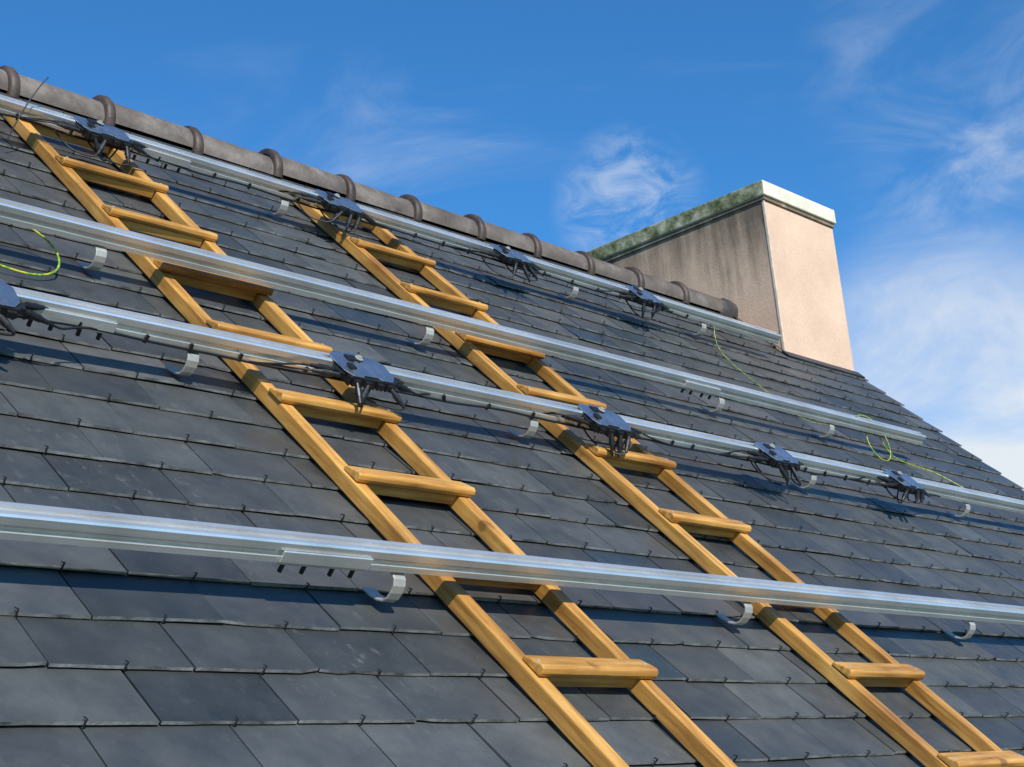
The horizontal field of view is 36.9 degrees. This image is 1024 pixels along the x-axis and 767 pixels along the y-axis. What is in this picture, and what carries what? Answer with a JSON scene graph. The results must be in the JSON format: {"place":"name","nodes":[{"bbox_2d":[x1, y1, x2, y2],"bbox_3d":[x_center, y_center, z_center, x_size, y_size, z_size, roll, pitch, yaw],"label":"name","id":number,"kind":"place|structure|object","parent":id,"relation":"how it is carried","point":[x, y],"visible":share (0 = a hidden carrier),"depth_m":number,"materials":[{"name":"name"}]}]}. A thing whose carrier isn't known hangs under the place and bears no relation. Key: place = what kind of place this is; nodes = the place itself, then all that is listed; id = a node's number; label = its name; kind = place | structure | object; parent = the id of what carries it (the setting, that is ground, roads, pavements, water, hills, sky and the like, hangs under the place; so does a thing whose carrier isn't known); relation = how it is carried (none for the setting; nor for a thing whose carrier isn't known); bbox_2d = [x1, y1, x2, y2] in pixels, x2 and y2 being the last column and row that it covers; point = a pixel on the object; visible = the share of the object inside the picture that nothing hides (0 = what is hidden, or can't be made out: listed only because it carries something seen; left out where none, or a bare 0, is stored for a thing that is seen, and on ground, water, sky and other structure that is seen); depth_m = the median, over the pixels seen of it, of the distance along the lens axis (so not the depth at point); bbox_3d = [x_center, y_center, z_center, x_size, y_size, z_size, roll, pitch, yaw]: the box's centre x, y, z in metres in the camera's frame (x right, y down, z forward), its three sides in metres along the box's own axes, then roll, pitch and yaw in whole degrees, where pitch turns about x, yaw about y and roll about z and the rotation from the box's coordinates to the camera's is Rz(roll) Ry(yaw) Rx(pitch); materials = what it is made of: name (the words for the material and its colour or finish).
{"place":"outdoors","nodes":[
{"label":"outdoors","id":0,"kind":"place"},
{"bbox_2d":[0,0,1023,489],"label":"sky","id":1,"kind":"structure","parent":0,"point":[573,125],"materials":[{"name":"blue"}]},
{"bbox_3d":[-0.197,0.512,2.546,9.490,5.655,0.050,12,-68,-45],"label":"roof","id":2,"kind":"object","parent":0,"visible":0},
{"bbox_2d":[0,65,725,311],"bbox_3d":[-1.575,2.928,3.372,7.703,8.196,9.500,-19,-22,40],"label":"ridge tiles","id":3,"kind":"structure","parent":2,"relation":"on","point":[103,108],"depth_m":5.49,"materials":[{"name":"stone"}]},
{"bbox_2d":[0,89,1023,766],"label":"slates","id":4,"kind":"structure","parent":2,"relation":"on","point":[188,685],"depth_m":3.21,"materials":[{"name":"grey stone"}]},
{"bbox_2d":[0,228,59,275],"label":"earth cable","id":5,"kind":"object","parent":4,"relation":"on","point":[54,249],"visible":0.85,"depth_m":3.37,"materials":[{"name":"green plastic"}]},
{"bbox_2d":[2,115,736,766],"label":"roof ladder","id":6,"kind":"object","parent":4,"relation":"on","point":[538,679],"visible":0.74,"depth_m":3.20,"materials":[{"name":"brown wood"}]},
{"bbox_2d":[0,94,781,343],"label":"mounting rail","id":7,"kind":"object","parent":4,"relation":"on","point":[166,153],"visible":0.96,"depth_m":5.01,"materials":[{"name":"metal"}]},
{"bbox_2d":[0,113,154,165],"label":"microinverter","id":8,"kind":"object","parent":7,"relation":"attached to","point":[97,132],"visible":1,"depth_m":4.22,"materials":[{"name":"black plastic"}]},
{"bbox_2d":[7,77,48,139],"bbox_3d":[-1.288,-0.735,4.081,0.107,0.193,0.010,0,-17,-18],"label":"wire tail","id":9,"kind":"object","parent":8,"relation":"attached to","point":[25,107],"visible":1,"depth_m":4.07},
{"bbox_2d":[277,189,404,234],"bbox_3d":[-0.546,-0.548,4.864,0.595,0.152,0.077,11,-23,-43],"label":"microinverter","id":10,"kind":"object","parent":7,"relation":"attached to","point":[337,204],"visible":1,"depth_m":4.84,"materials":[{"name":"black plastic"}]},
{"bbox_2d":[3,113,688,318],"bbox_3d":[-1.340,-0.716,4.088,5.961,0.009,0.021,12,-68,-45],"label":"trunk cable","id":11,"kind":"object","parent":7,"relation":"attached to","point":[248,186],"visible":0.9,"depth_m":4.75,"materials":[{"name":"black plastic"}]},
{"bbox_2d":[446,243,551,281],"bbox_3d":[-0.003,-0.427,5.429,0.596,0.157,0.080,11,-67,-47],"label":"microinverter","id":12,"kind":"object","parent":7,"relation":"attached to","point":[508,256],"visible":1,"depth_m":5.40,"materials":[{"name":"black plastic"}]},
{"bbox_2d":[591,285,672,319],"bbox_3d":[0.509,-0.313,5.968,0.596,0.150,0.085,10,-64,-48],"label":"microinverter","id":13,"kind":"object","parent":7,"relation":"attached to","point":[641,296],"visible":1,"depth_m":5.92,"materials":[{"name":"black plastic"}]},
{"bbox_2d":[714,326,828,424],"bbox_3d":[1.008,-0.016,6.049,0.126,0.812,0.072,12,-68,-45],"label":"earth cable","id":14,"kind":"object","parent":7,"relation":"hanging from","point":[753,380],"visible":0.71,"depth_m":6.11,"materials":[{"name":"green plastic"}]},
{"bbox_2d":[0,198,925,444],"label":"mounting rail","id":15,"kind":"object","parent":4,"relation":"on","point":[100,237],"visible":1,"depth_m":4.12,"materials":[{"name":"metal"}]},
{"bbox_2d":[0,501,1023,639],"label":"mounting rail","id":16,"kind":"object","parent":4,"relation":"on","point":[76,527],"visible":1,"depth_m":2.69,"materials":[{"name":"metal"}]},
{"bbox_2d":[11,286,1023,517],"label":"mounting rail","id":17,"kind":"object","parent":4,"relation":"on","point":[126,322],"visible":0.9,"depth_m":3.63,"materials":[{"name":"metal"}]},
{"bbox_2d":[0,280,97,335],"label":"microinverter","id":18,"kind":"object","parent":17,"relation":"attached to","point":[12,306],"visible":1,"depth_m":2.83,"materials":[{"name":"black plastic"}]},
{"bbox_2d":[250,351,430,410],"bbox_3d":[-0.336,0.000,3.453,0.596,0.163,0.083,11,-65,-47],"label":"microinverter","id":19,"kind":"object","parent":17,"relation":"attached to","point":[357,372],"visible":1,"depth_m":3.43,"materials":[{"name":"black plastic"}]},
{"bbox_2d":[17,315,896,489],"bbox_3d":[-0.631,-0.066,3.188,5.850,0.008,0.022,12,-68,-45],"label":"trunk cable","id":20,"kind":"object","parent":17,"relation":"attached to","point":[240,359],"visible":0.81,"depth_m":3.59,"materials":[{"name":"black plastic"}]},
{"bbox_2d":[544,403,669,457],"bbox_3d":[0.248,0.122,4.053,0.595,0.154,0.079,11,-23,-43],"label":"microinverter","id":21,"kind":"object","parent":17,"relation":"attached to","point":[602,420],"visible":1,"depth_m":4.03,"materials":[{"name":"black plastic"}]},
{"bbox_2d":[713,442,803,485],"bbox_3d":[0.801,0.247,4.624,0.596,0.165,0.084,11,-66,-48],"label":"microinverter","id":22,"kind":"object","parent":17,"relation":"attached to","point":[777,457],"visible":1,"depth_m":4.58,"materials":[{"name":"black plastic"}]},
{"bbox_2d":[850,469,940,503],"bbox_3d":[1.319,0.353,5.166,0.596,0.150,0.078,12,-68,-45],"label":"microinverter","id":23,"kind":"object","parent":17,"relation":"attached to","point":[905,485],"visible":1,"depth_m":5.12,"materials":[{"name":"black plastic"}]},
{"bbox_2d":[293,202,1023,766],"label":"roof ladder","id":24,"kind":"object","parent":4,"relation":"on","point":[851,680],"visible":0.72,"depth_m":3.93,"materials":[{"name":"brown wood"}]},
{"bbox_2d":[855,415,963,487],"bbox_3d":[1.631,0.333,5.893,0.676,0.492,0.122,12,-68,-45],"label":"earth cable","id":25,"kind":"object","parent":4,"relation":"on","point":[897,458],"visible":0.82,"depth_m":5.96,"materials":[{"name":"green plastic"}]},
{"bbox_2d":[2,110,1023,766],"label":"slate hooks","id":26,"kind":"object","parent":2,"relation":"attached to","point":[522,488],"visible":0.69,"depth_m":3.78,"materials":[{"name":"metal"}]},
{"bbox_2d":[587,180,864,378],"bbox_3d":[0.986,-0.115,7.657,1.262,1.375,0.761,-19,-22,40],"label":"chimney","id":27,"kind":"object","parent":2,"relation":"on","point":[761,253],"visible":0.38,"depth_m":7.38,"materials":[{"name":"beige paint"}]}
]}

